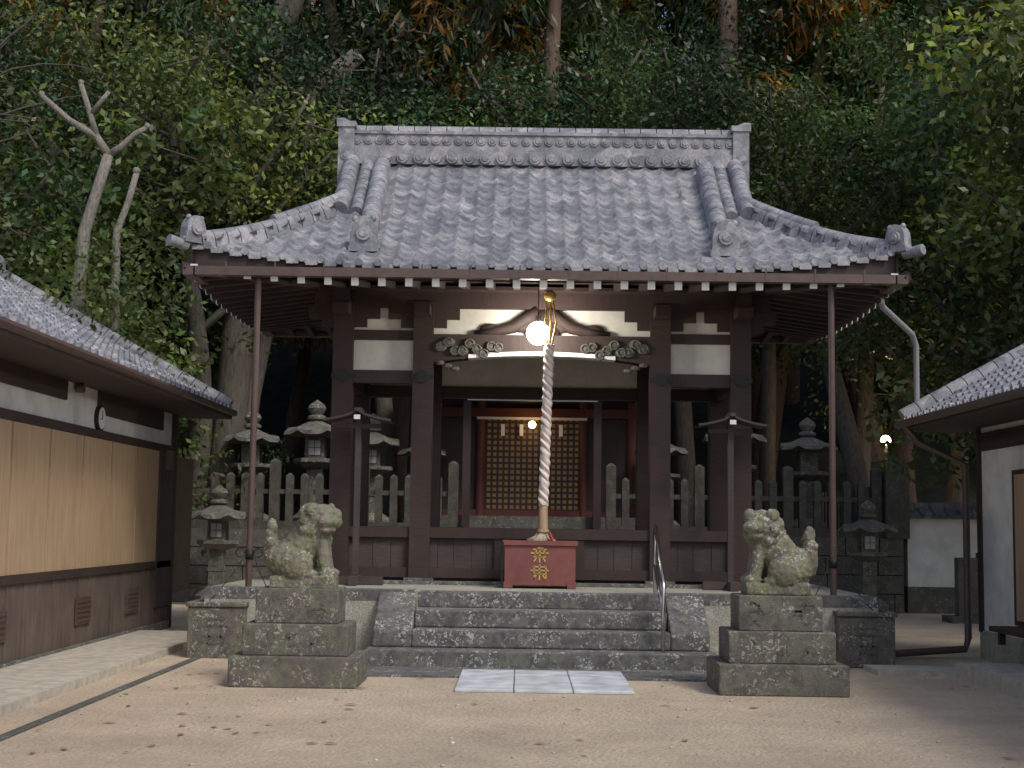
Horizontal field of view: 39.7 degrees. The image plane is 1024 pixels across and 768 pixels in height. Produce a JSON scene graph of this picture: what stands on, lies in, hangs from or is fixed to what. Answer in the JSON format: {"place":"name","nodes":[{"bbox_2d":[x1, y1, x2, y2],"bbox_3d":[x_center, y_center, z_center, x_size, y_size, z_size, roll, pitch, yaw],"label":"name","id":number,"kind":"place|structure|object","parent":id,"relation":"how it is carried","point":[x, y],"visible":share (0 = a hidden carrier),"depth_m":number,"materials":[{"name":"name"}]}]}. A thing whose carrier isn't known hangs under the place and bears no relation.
{"place":"outdoors","nodes":[
{"label":"outdoors","id":0,"kind":"place"},
{"bbox_2d":[0,381,171,445],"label":"wall","id":1,"kind":"structure","parent":0,"point":[77,408],"depth_m":14.70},
{"bbox_2d":[0,255,233,407],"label":"building ridge","id":2,"kind":"structure","parent":0,"point":[222,399],"depth_m":19.64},
{"bbox_2d":[0,602,1023,767],"bbox_3d":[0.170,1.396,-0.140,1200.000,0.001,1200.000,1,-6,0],"label":"ground","id":3,"kind":"structure","parent":0,"point":[409,722],"depth_m":10.00,"materials":[{"name":"sand"}]},
{"bbox_2d":[0,620,169,668],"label":"building footing","id":4,"kind":"object","parent":3,"relation":"on","point":[162,625],"visible":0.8,"depth_m":15.27,"materials":[{"name":"concrete"}]},
{"bbox_2d":[0,630,186,716],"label":"walkway","id":5,"kind":"structure","parent":3,"relation":"on","point":[30,683],"depth_m":12.93,"materials":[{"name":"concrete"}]},
{"bbox_2d":[0,657,201,741],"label":"drainage channel","id":6,"kind":"object","parent":3,"relation":"on","point":[30,725],"depth_m":10.79,"materials":[{"name":"concrete"}]},
{"bbox_2d":[0,328,231,626],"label":"building frame","id":7,"kind":"object","parent":3,"relation":"on","point":[31,364],"visible":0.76,"depth_m":14.53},
{"bbox_2d":[0,418,159,575],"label":"building panels","id":8,"kind":"object","parent":7,"relation":"attached to","point":[68,500],"visible":1,"depth_m":14.56,"materials":[{"name":"wood"}]},
{"bbox_2d":[0,568,166,663],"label":"building planks","id":9,"kind":"object","parent":7,"relation":"attached to","point":[40,617],"visible":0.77,"depth_m":14.50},
{"bbox_2d":[0,275,232,408],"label":"building roof","id":10,"kind":"structure","parent":7,"relation":"on","point":[21,303],"depth_m":16.22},
{"bbox_2d":[0,316,237,416],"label":"roof gutter","id":11,"kind":"object","parent":7,"relation":"attached to","point":[31,333],"visible":1,"depth_m":13.32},
{"bbox_2d":[153,449,174,607],"bbox_3d":[-4.520,1.861,18.328,0.080,2.000,0.690,1,-6,0],"label":"post","id":12,"kind":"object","parent":7,"relation":"attached to","point":[163,537],"depth_m":18.24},
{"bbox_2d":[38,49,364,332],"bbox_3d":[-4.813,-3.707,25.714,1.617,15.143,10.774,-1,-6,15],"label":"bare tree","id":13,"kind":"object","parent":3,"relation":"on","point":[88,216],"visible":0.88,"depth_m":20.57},
{"bbox_2d":[186,599,248,657],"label":"stone block","id":14,"kind":"structure","parent":3,"relation":"on","point":[233,614],"depth_m":14.56,"materials":[{"name":"stone"}]},
{"bbox_2d":[203,618,227,651],"bbox_3d":[-3.047,2.571,14.552,0.260,0.340,0.004,1,-6,0],"label":"carved character","id":15,"kind":"object","parent":14,"relation":"attached to","point":[220,636],"visible":1,"depth_m":14.55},
{"bbox_2d":[192,485,246,599],"bbox_3d":[-4.872,2.671,23.481,0.928,1.998,1.072,1,-6,0],"label":"stone lantern","id":16,"kind":"object","parent":3,"relation":"on","point":[218,511],"visible":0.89,"depth_m":23.33,"materials":[{"name":"stone"}]},
{"bbox_2d":[210,523,221,536],"bbox_3d":[-4.870,2.405,23.355,0.194,0.233,0.008,1,-6,0],"label":"lantern window","id":17,"kind":"structure","parent":16,"relation":"attached to","point":[215,532],"depth_m":23.35,"materials":[{"name":"grey paper"}]},
{"bbox_2d":[227,586,366,688],"bbox_3d":[-1.858,2.205,12.464,1.100,0.830,0.820,1,-6,0],"label":"statue pedestal","id":18,"kind":"object","parent":3,"relation":"on","point":[330,656],"visible":0.98,"depth_m":12.14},
{"bbox_2d":[270,594,323,647],"bbox_3d":[-1.857,2.037,12.191,0.466,0.459,0.074,1,-6,0],"label":"carved inscription","id":19,"kind":"object","parent":18,"relation":"attached to","point":[307,608],"visible":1,"depth_m":12.23,"materials":[{"name":"stone"}]},
{"bbox_2d":[263,502,342,588],"bbox_3d":[-1.853,1.423,12.536,0.695,0.753,0.437,1,-6,0],"label":"guardian lion statue","id":20,"kind":"object","parent":18,"relation":"on","point":[297,552],"visible":1,"depth_m":12.39,"materials":[{"name":"stone"}]},
{"bbox_2d":[0,0,1023,576],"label":"forest foliage","id":21,"kind":"object","parent":3,"relation":"on","point":[134,56],"visible":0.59,"depth_m":26.93,"materials":[{"name":"green plant"}]},
{"bbox_2d":[0,0,1023,526],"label":"tree trunks","id":22,"kind":"object","parent":3,"relation":"on","point":[234,376],"visible":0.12,"depth_m":27.91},
{"bbox_2d":[30,659,1016,767],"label":"fallen leaves","id":23,"kind":"object","parent":3,"relation":"on","point":[441,765],"visible":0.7,"depth_m":10.07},
{"bbox_2d":[367,666,706,681],"bbox_3d":[0.282,2.736,13.393,3.900,0.020,0.800,1,-6,0],"label":"paving strip","id":24,"kind":"object","parent":3,"relation":"on","point":[455,672],"visible":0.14,"depth_m":13.36,"materials":[{"name":"stone"}]},
{"bbox_2d":[172,528,903,612],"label":"terrace","id":25,"kind":"structure","parent":3,"relation":"on","point":[887,566],"depth_m":24.41,"materials":[{"name":"stone"}]},
{"bbox_2d":[221,411,281,520],"bbox_3d":[-4.739,1.545,25.803,1.005,2.163,1.160,1,-6,0],"label":"terrace lantern","id":26,"kind":"object","parent":25,"relation":"on","point":[243,438],"visible":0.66,"depth_m":25.66,"materials":[{"name":"stone"}]},
{"bbox_2d":[283,400,330,520],"bbox_3d":[-3.587,1.469,25.904,1.100,2.369,1.271,1,-6,0],"label":"terrace lantern","id":27,"kind":"object","parent":25,"relation":"on","point":[315,427],"visible":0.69,"depth_m":25.74,"materials":[{"name":"stone"}]},
{"bbox_2d":[308,440,320,454],"bbox_3d":[-3.584,1.154,25.756,0.230,0.276,0.008,1,-6,0],"label":"lantern window","id":28,"kind":"structure","parent":27,"relation":"attached to","point":[317,444],"depth_m":25.75,"materials":[{"name":"paper"}]},
{"bbox_2d":[369,413,400,521],"bbox_3d":[-2.587,1.615,26.185,1.005,2.163,1.160,1,-6,0],"label":"terrace lantern","id":29,"kind":"object","parent":25,"relation":"on","point":[379,441],"visible":0.42,"depth_m":26.01,"materials":[{"name":"stone"}]},
{"bbox_2d":[369,450,376,462],"bbox_3d":[-2.584,1.327,26.049,0.210,0.252,0.008,1,-6,0],"label":"terrace lantern window","id":30,"kind":"structure","parent":29,"relation":"attached to","point":[373,459],"depth_m":26.05,"materials":[{"name":"paper"}]},
{"bbox_2d":[397,447,446,522],"bbox_3d":[-1.686,1.770,26.566,0.909,1.957,1.050,1,-6,0],"label":"terrace lantern","id":31,"kind":"object","parent":25,"relation":"on","point":[405,452],"visible":0.11,"depth_m":26.36,"materials":[{"name":"stone"}]},
{"bbox_2d":[441,399,635,528],"bbox_3d":[0.377,1.508,27.786,4.600,2.780,4.000,1,-6,0],"label":"honden body","id":32,"kind":"object","parent":25,"relation":"on","point":[607,441],"visible":0.37,"depth_m":27.00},
{"bbox_2d":[484,419,578,510],"bbox_3d":[0.370,1.537,27.019,1.780,1.730,0.040,1,-6,0],"label":"lattice door","id":33,"kind":"structure","parent":32,"relation":"attached to","point":[512,471],"depth_m":27.00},
{"bbox_2d":[501,424,562,436],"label":"paper talismans","id":34,"kind":"object","parent":32,"relation":"attached to","point":[521,430],"visible":0.84,"depth_m":26.92,"materials":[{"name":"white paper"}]},
{"bbox_2d":[467,399,597,420],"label":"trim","id":35,"kind":"structure","parent":32,"relation":"attached to","point":[535,418],"depth_m":26.96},
{"bbox_2d":[442,401,635,517],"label":"red honden posts","id":36,"kind":"object","parent":32,"relation":"attached to","point":[582,411],"visible":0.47,"depth_m":26.94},
{"bbox_2d":[189,538,903,611],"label":"terrace joints","id":37,"kind":"object","parent":25,"relation":"attached to","point":[762,573],"visible":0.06,"depth_m":24.39,"materials":[{"name":"black"}]},
{"bbox_2d":[185,457,909,538],"bbox_3d":[0.515,2.199,27.490,12.700,1.350,6.050,1,-6,0],"label":"stone fence","id":38,"kind":"object","parent":25,"relation":"on","point":[886,493],"visible":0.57,"depth_m":24.60,"materials":[{"name":"stone"}]},
{"bbox_2d":[634,444,687,526],"bbox_3d":[2.763,1.761,26.339,0.957,2.060,1.105,1,-6,0],"label":"terrace lantern","id":39,"kind":"object","parent":25,"relation":"on","point":[676,451],"visible":0.12,"depth_m":26.12,"materials":[{"name":"stone"}]},
{"bbox_2d":[702,433,766,471],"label":"terrace lantern","id":40,"kind":"object","parent":25,"relation":"on","point":[757,439],"visible":0.09,"depth_m":25.72,"materials":[{"name":"stone"}]},
{"bbox_2d":[777,417,837,528],"bbox_3d":[5.359,1.686,25.728,1.005,2.163,1.160,1,-6,0],"label":"terrace lantern","id":41,"kind":"object","parent":25,"relation":"on","point":[807,447],"visible":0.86,"depth_m":25.58,"materials":[{"name":"stone"}]},
{"bbox_2d":[204,574,877,654],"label":"stone platform","id":42,"kind":"structure","parent":3,"relation":"on","point":[362,613],"depth_m":14.76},
{"bbox_2d":[204,586,877,607],"bbox_3d":[0.300,2.236,14.899,7.006,0.114,0.303,1,-6,0],"label":"platform coping","id":43,"kind":"object","parent":42,"relation":"attached to","point":[709,599],"visible":0.46,"depth_m":14.76,"materials":[{"name":"stone"}]},
{"bbox_2d":[365,590,718,670],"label":"stone steps","id":44,"kind":"structure","parent":3,"relation":"on","point":[514,632],"depth_m":14.12,"materials":[{"name":"stone"}]},
{"bbox_2d":[372,589,709,651],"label":"stair side stones","id":45,"kind":"object","parent":44,"relation":"on","point":[687,626],"visible":0.86,"depth_m":14.31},
{"bbox_2d":[653,525,665,652],"bbox_3d":[1.500,2.063,14.458,0.040,1.250,0.942,1,-6,0],"label":"handrail","id":46,"kind":"object","parent":44,"relation":"on","point":[661,591],"visible":1,"depth_m":14.34,"materials":[{"name":"silver metal"}]},
{"bbox_2d":[309,287,775,581],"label":"hall beams","id":47,"kind":"structure","parent":3,"relation":"on","point":[681,310],"depth_m":16.67,"materials":[{"name":"wood"}]},
{"bbox_2d":[323,407,393,585],"bbox_3d":[-1.748,1.259,16.015,0.760,1.990,0.620,1,-6,0],"label":"lantern stand","id":48,"kind":"object","parent":47,"relation":"on","point":[355,579],"visible":0.98,"depth_m":15.96,"materials":[{"name":"brown wood"}]},
{"bbox_2d":[329,301,751,581],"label":"wooden pillars","id":49,"kind":"structure","parent":47,"relation":"attached to","point":[653,430],"depth_m":16.56,"materials":[{"name":"wood"}]},
{"bbox_2d":[348,536,726,571],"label":"low hall wall boards","id":50,"kind":"object","parent":49,"relation":"attached to","point":[600,554],"visible":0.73,"depth_m":16.47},
{"bbox_2d":[331,369,751,386],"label":"post fittings","id":51,"kind":"object","parent":47,"relation":"attached to","point":[423,376],"visible":1,"depth_m":16.56,"materials":[{"name":"grey metal"}]},
{"bbox_2d":[353,308,729,389],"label":"plaster wall panels","id":52,"kind":"object","parent":47,"relation":"attached to","point":[528,372],"visible":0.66,"depth_m":16.74,"materials":[{"name":"paint"}]},
{"bbox_2d":[433,334,650,368],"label":"carved beam","id":53,"kind":"structure","parent":47,"relation":"attached to","point":[523,343],"depth_m":16.62,"materials":[{"name":"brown wood"}]},
{"bbox_2d":[468,352,614,362],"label":"curved white beam","id":54,"kind":"structure","parent":53,"relation":"attached to","point":[557,355],"depth_m":16.59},
{"bbox_2d":[433,337,650,373],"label":"beam carvings","id":55,"kind":"object","parent":47,"relation":"attached to","point":[637,345],"visible":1,"depth_m":16.58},
{"bbox_2d":[474,307,609,335],"bbox_3d":[0.355,-0.733,16.703,1.608,0.371,0.180,1,-6,0],"label":"kaerumata","id":56,"kind":"object","parent":47,"relation":"attached to","point":[522,322],"visible":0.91,"depth_m":16.65,"materials":[{"name":"brown wood"}]},
{"bbox_2d":[383,580,701,588],"bbox_3d":[0.316,2.411,17.395,5.200,0.040,2.400,1,-6,0],"label":"stone platform top","id":57,"kind":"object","parent":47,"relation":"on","point":[606,585],"depth_m":16.20,"materials":[{"name":"stone"}]},
{"bbox_2d":[403,577,674,584],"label":"post base stones","id":58,"kind":"object","parent":57,"relation":"on","point":[432,579],"visible":0.17,"depth_m":16.29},
{"bbox_2d":[383,577,701,584],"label":"sill","id":59,"kind":"structure","parent":57,"relation":"on","point":[499,580],"depth_m":16.45,"materials":[{"name":"brown wood"}]},
{"bbox_2d":[503,540,577,588],"bbox_3d":[0.311,2.014,15.877,0.830,0.520,0.530,1,-6,0],"label":"offering box","id":60,"kind":"object","parent":59,"relation":"on","point":[559,563],"visible":0.96,"depth_m":15.64,"materials":[{"name":"red wood"}]},
{"bbox_2d":[530,547,548,579],"bbox_3d":[0.304,1.978,15.635,0.200,0.363,0.006,1,-6,0],"label":"offertory box lettering","id":61,"kind":"object","parent":60,"relation":"attached to","point":[539,566],"visible":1,"depth_m":15.63},
{"bbox_2d":[192,248,898,339],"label":"eave fascia","id":62,"kind":"structure","parent":47,"relation":"on","point":[205,257],"depth_m":15.33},
{"bbox_2d":[299,278,777,336],"bbox_3d":[0.366,-1.000,17.710,7.520,0.207,4.710,1,-6,0],"label":"bracket","id":63,"kind":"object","parent":62,"relation":"on","point":[318,327],"depth_m":19.95,"materials":[{"name":"brown wood"}]},
{"bbox_2d":[535,289,541,321],"bbox_3d":[0.304,-0.895,16.217,0.076,0.395,0.080,1,-6,0],"label":"lamp fitting","id":64,"kind":"object","parent":62,"relation":"attached to","point":[538,318],"visible":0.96,"depth_m":16.19,"materials":[{"name":"grey metal"}]},
{"bbox_2d":[526,322,548,344],"bbox_3d":[0.299,-0.579,16.186,0.270,0.270,0.270,1,-6,0],"label":"lamp globe","id":65,"kind":"object","parent":64,"relation":"hanging from","point":[535,332],"visible":1,"depth_m":16.09,"materials":[{"name":"white"}]},
{"bbox_2d":[190,264,897,339],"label":"rafter end caps","id":66,"kind":"object","parent":62,"relation":"attached to","point":[516,283],"visible":0.67,"depth_m":15.25,"materials":[{"name":"white paint"}]},
{"bbox_2d":[182,261,907,594],"bbox_3d":[0.340,0.837,17.549,7.770,3.725,5.095,1,-6,0],"label":"gutter","id":67,"kind":"object","parent":62,"relation":"attached to","point":[891,283],"visible":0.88,"depth_m":15.20,"materials":[{"name":"metal"}]},
{"bbox_2d":[209,548,266,600],"bbox_3d":[-2.797,1.999,14.913,0.668,0.546,0.408,1,-6,0],"label":"iron bracket","id":68,"kind":"object","parent":67,"relation":"attached to","point":[249,554],"visible":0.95,"depth_m":15.05,"materials":[{"name":"grey"}]},
{"bbox_2d":[879,298,919,401],"bbox_3d":[4.494,-0.238,16.487,0.092,1.475,1.070,-4,-7,38],"label":"grey downpipe","id":69,"kind":"object","parent":67,"relation":"attached to","point":[888,312],"visible":0.81,"depth_m":16.81,"materials":[{"name":"grey"}]},
{"bbox_2d":[544,290,556,344],"bbox_3d":[0.438,-0.755,16.197,0.156,0.692,0.322,1,-6,0],"label":"bell","id":70,"kind":"object","parent":62,"relation":"hanging from","point":[549,296],"visible":1,"depth_m":16.09,"materials":[{"name":"gold metal"}]},
{"bbox_2d":[538,343,554,506],"bbox_3d":[0.387,0.462,15.970,0.166,1.847,0.142,1,-6,0],"label":"bell rope","id":71,"kind":"object","parent":70,"relation":"hanging from","point":[544,466],"visible":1,"depth_m":15.93,"materials":[{"name":"white fabric"}]},
{"bbox_2d":[527,532,555,540],"bbox_3d":[0.326,1.708,15.835,0.325,0.152,0.214,1,-6,0],"label":"rope tassel","id":72,"kind":"object","parent":71,"relation":"attached to","point":[541,536],"visible":0.88,"depth_m":15.80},
{"bbox_2d":[537,506,548,531],"bbox_3d":[0.347,1.510,15.857,0.140,0.290,0.140,1,-6,0],"label":"rope handle","id":73,"kind":"object","parent":71,"relation":"attached to","point":[543,520],"visible":1,"depth_m":15.81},
{"bbox_2d":[179,263,911,344],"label":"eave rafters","id":74,"kind":"object","parent":47,"relation":"on","point":[800,311],"visible":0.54,"depth_m":16.76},
{"bbox_2d":[192,164,893,270],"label":"roof tiles","id":75,"kind":"object","parent":74,"relation":"on","point":[579,216],"visible":0.84,"depth_m":16.42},
{"bbox_2d":[198,205,335,244],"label":"roof tiles","id":76,"kind":"object","parent":75,"relation":"on","point":[272,227],"visible":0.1,"depth_m":15.98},
{"bbox_2d":[192,241,894,272],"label":"eave tiles","id":77,"kind":"object","parent":75,"relation":"attached to","point":[226,248],"visible":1,"depth_m":15.29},
{"bbox_2d":[166,118,925,259],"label":"roof ridges","id":78,"kind":"object","parent":75,"relation":"on","point":[377,152],"visible":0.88,"depth_m":17.70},
{"bbox_2d":[752,210,898,258],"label":"roof tiles","id":79,"kind":"object","parent":78,"relation":"attached to","point":[817,234],"visible":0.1,"depth_m":15.92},
{"bbox_2d":[455,669,634,694],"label":"paving slabs","id":80,"kind":"object","parent":3,"relation":"on","point":[542,681],"visible":1,"depth_m":12.48,"materials":[{"name":"stone"}]},
{"bbox_2d":[707,593,849,697],"bbox_3d":[2.301,2.257,12.373,1.100,0.830,0.820,1,-6,0],"label":"statue pedestal","id":81,"kind":"object","parent":3,"relation":"on","point":[738,666],"visible":0.97,"depth_m":12.05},
{"bbox_2d":[741,509,817,595],"bbox_3d":[2.345,1.475,12.445,0.679,0.755,0.433,1,-6,0],"label":"guardian lion statue","id":82,"kind":"object","parent":81,"relation":"on","point":[789,568],"visible":1,"depth_m":12.31,"materials":[{"name":"stone"}]},
{"bbox_2d":[750,605,815,659],"bbox_3d":[2.306,2.115,12.098,0.556,0.462,0.074,1,-6,0],"label":"carved inscription","id":83,"kind":"object","parent":81,"relation":"attached to","point":[757,617],"visible":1,"depth_m":12.14,"materials":[{"name":"stone"}]},
{"bbox_2d":[833,609,896,667],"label":"stone block","id":84,"kind":"structure","parent":3,"relation":"on","point":[849,623],"depth_m":14.51,"materials":[{"name":"stone"}]},
{"bbox_2d":[854,628,879,661],"bbox_3d":[3.632,2.664,14.502,0.260,0.340,0.004,1,-6,0],"label":"carved character","id":85,"kind":"object","parent":84,"relation":"attached to","point":[861,647],"visible":1,"depth_m":14.50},
{"bbox_2d":[838,500,897,611],"bbox_3d":[5.947,2.893,23.694,0.890,1.916,1.027,1,-6,0],"label":"stone lantern","id":86,"kind":"object","parent":3,"relation":"on","point":[868,524],"visible":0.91,"depth_m":23.55,"materials":[{"name":"stone"}]},
{"bbox_2d":[865,536,874,548],"bbox_3d":[5.950,2.638,23.574,0.186,0.223,0.008,1,-6,0],"label":"lantern window","id":87,"kind":"structure","parent":86,"relation":"attached to","point":[867,539],"depth_m":23.57,"materials":[{"name":"grey paper"}]},
{"bbox_2d":[904,586,954,613],"bbox_3d":[8.812,3.756,24.546,4.020,0.450,0.400,1,-6,0],"label":"stone wall base","id":88,"kind":"object","parent":3,"relation":"on","point":[935,600],"visible":0.38,"depth_m":24.36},
{"bbox_2d":[903,518,976,586],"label":"plaster wall","id":89,"kind":"structure","parent":3,"relation":"on","point":[933,548],"depth_m":24.50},
{"bbox_2d":[908,502,976,518],"bbox_3d":[8.794,2.227,24.685,4.100,0.280,0.587,1,-6,0],"label":"wall coping","id":90,"kind":"object","parent":89,"relation":"on","point":[918,510],"visible":0.52,"depth_m":24.58,"materials":[{"name":"tile"}]},
{"bbox_2d":[863,662,1023,700],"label":"walkway","id":91,"kind":"structure","parent":3,"relation":"on","point":[1006,678],"depth_m":13.40,"materials":[{"name":"concrete"}]},
{"bbox_2d":[942,553,978,623],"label":"stone monuments","id":92,"kind":"object","parent":3,"relation":"on","point":[957,617],"visible":0.43,"depth_m":21.96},
{"bbox_2d":[980,630,1023,662],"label":"foundation","id":93,"kind":"object","parent":3,"relation":"on","point":[1010,651],"visible":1,"depth_m":15.11,"materials":[{"name":"concrete"}]},
{"bbox_2d":[981,419,1023,638],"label":"building wall","id":94,"kind":"structure","parent":3,"relation":"on","point":[999,465],"depth_m":15.27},
{"bbox_2d":[894,387,1023,656],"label":"drainpipe","id":95,"kind":"object","parent":94,"relation":"attached to","point":[1016,393],"visible":0.96,"depth_m":15.88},
{"bbox_2d":[900,397,1023,631],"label":"building frame","id":96,"kind":"object","parent":94,"relation":"attached to","point":[977,420],"visible":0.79,"depth_m":15.22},
{"bbox_2d":[989,626,1023,644],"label":"bench","id":97,"kind":"object","parent":94,"relation":"attached to","point":[1004,631],"visible":1,"depth_m":13.91,"materials":[{"name":"brown wood"}]},
{"bbox_2d":[1014,474,1023,621],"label":"door","id":98,"kind":"structure","parent":94,"relation":"in","point":[1019,508],"depth_m":14.55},
{"bbox_3d":[-6.339,0.794,10.411,3.470,3.100,16.800,1,-6,0],"label":"building","id":99,"kind":"object","parent":3,"relation":"on","visible":0},
{"bbox_2d":[0,588,138,642],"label":"wall vents","id":100,"kind":"object","parent":99,"relation":"attached to","point":[82,610],"visible":1,"depth_m":14.98,"materials":[{"name":"wood"}]},
{"bbox_2d":[94,406,105,430],"bbox_3d":[-4.507,0.375,15.517,0.045,0.280,0.280,1,-6,0],"label":"wall clock","id":101,"kind":"object","parent":99,"relation":"attached to","point":[96,417],"depth_m":15.40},
{"bbox_2d":[99,407,105,428],"bbox_3d":[-4.482,0.375,15.517,0.005,0.240,0.240,1,-6,0],"label":"wall clock","id":102,"kind":"object","parent":101,"relation":"in","point":[101,421],"visible":1,"depth_m":15.52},
{"bbox_2d":[75,383,174,469],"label":"building fixtures","id":103,"kind":"object","parent":99,"relation":"attached to","point":[81,388],"visible":0.89,"depth_m":18.32,"materials":[{"name":"metal"}]},
{"bbox_2d":[172,456,193,592],"bbox_3d":[-4.483,1.906,19.284,0.040,1.800,0.900,1,-6,0],"label":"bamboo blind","id":104,"kind":"object","parent":99,"relation":"attached to","point":[182,535],"visible":1,"depth_m":19.25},
{"bbox_2d":[442,515,634,528],"bbox_3d":[0.360,2.772,27.961,4.400,0.300,3.800,1,-6,0],"label":"stone base","id":105,"kind":"object","parent":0,"point":[528,522],"visible":0.29,"depth_m":26.07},
{"bbox_2d":[344,279,738,288],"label":"rafter ends","id":106,"kind":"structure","parent":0,"point":[526,284],"depth_m":16.56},
{"bbox_2d":[318,284,766,296],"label":"rafter ends","id":107,"kind":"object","parent":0,"point":[556,290],"depth_m":16.51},
{"bbox_2d":[163,301,1001,526],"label":"hillside terrain","id":108,"kind":"structure","parent":0,"point":[275,397],"depth_m":40.74,"materials":[{"name":"soil"}]},
{"bbox_2d":[14,0,1023,522],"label":"tree trunks","id":109,"kind":"object","parent":108,"relation":"on","point":[786,390],"visible":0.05,"depth_m":34.77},
{"bbox_2d":[695,413,766,590],"bbox_3d":[2.461,1.317,15.984,0.760,1.990,0.620,1,-6,0],"label":"lantern stand","id":110,"kind":"object","parent":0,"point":[730,583],"visible":0.94,"depth_m":15.94,"materials":[{"name":"brown wood"}]},
{"bbox_2d":[815,556,873,610],"bbox_3d":[3.402,2.085,14.867,0.668,0.546,0.408,1,-6,0],"label":"iron bracket","id":111,"kind":"object","parent":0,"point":[832,563],"visible":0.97,"depth_m":15.01,"materials":[{"name":"grey"}]},
{"bbox_2d":[898,343,1023,418],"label":"roof edge","id":112,"kind":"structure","parent":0,"point":[915,407],"depth_m":16.67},
{"bbox_2d":[898,354,1023,420],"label":"building roof","id":113,"kind":"structure","parent":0,"point":[1008,374],"depth_m":15.38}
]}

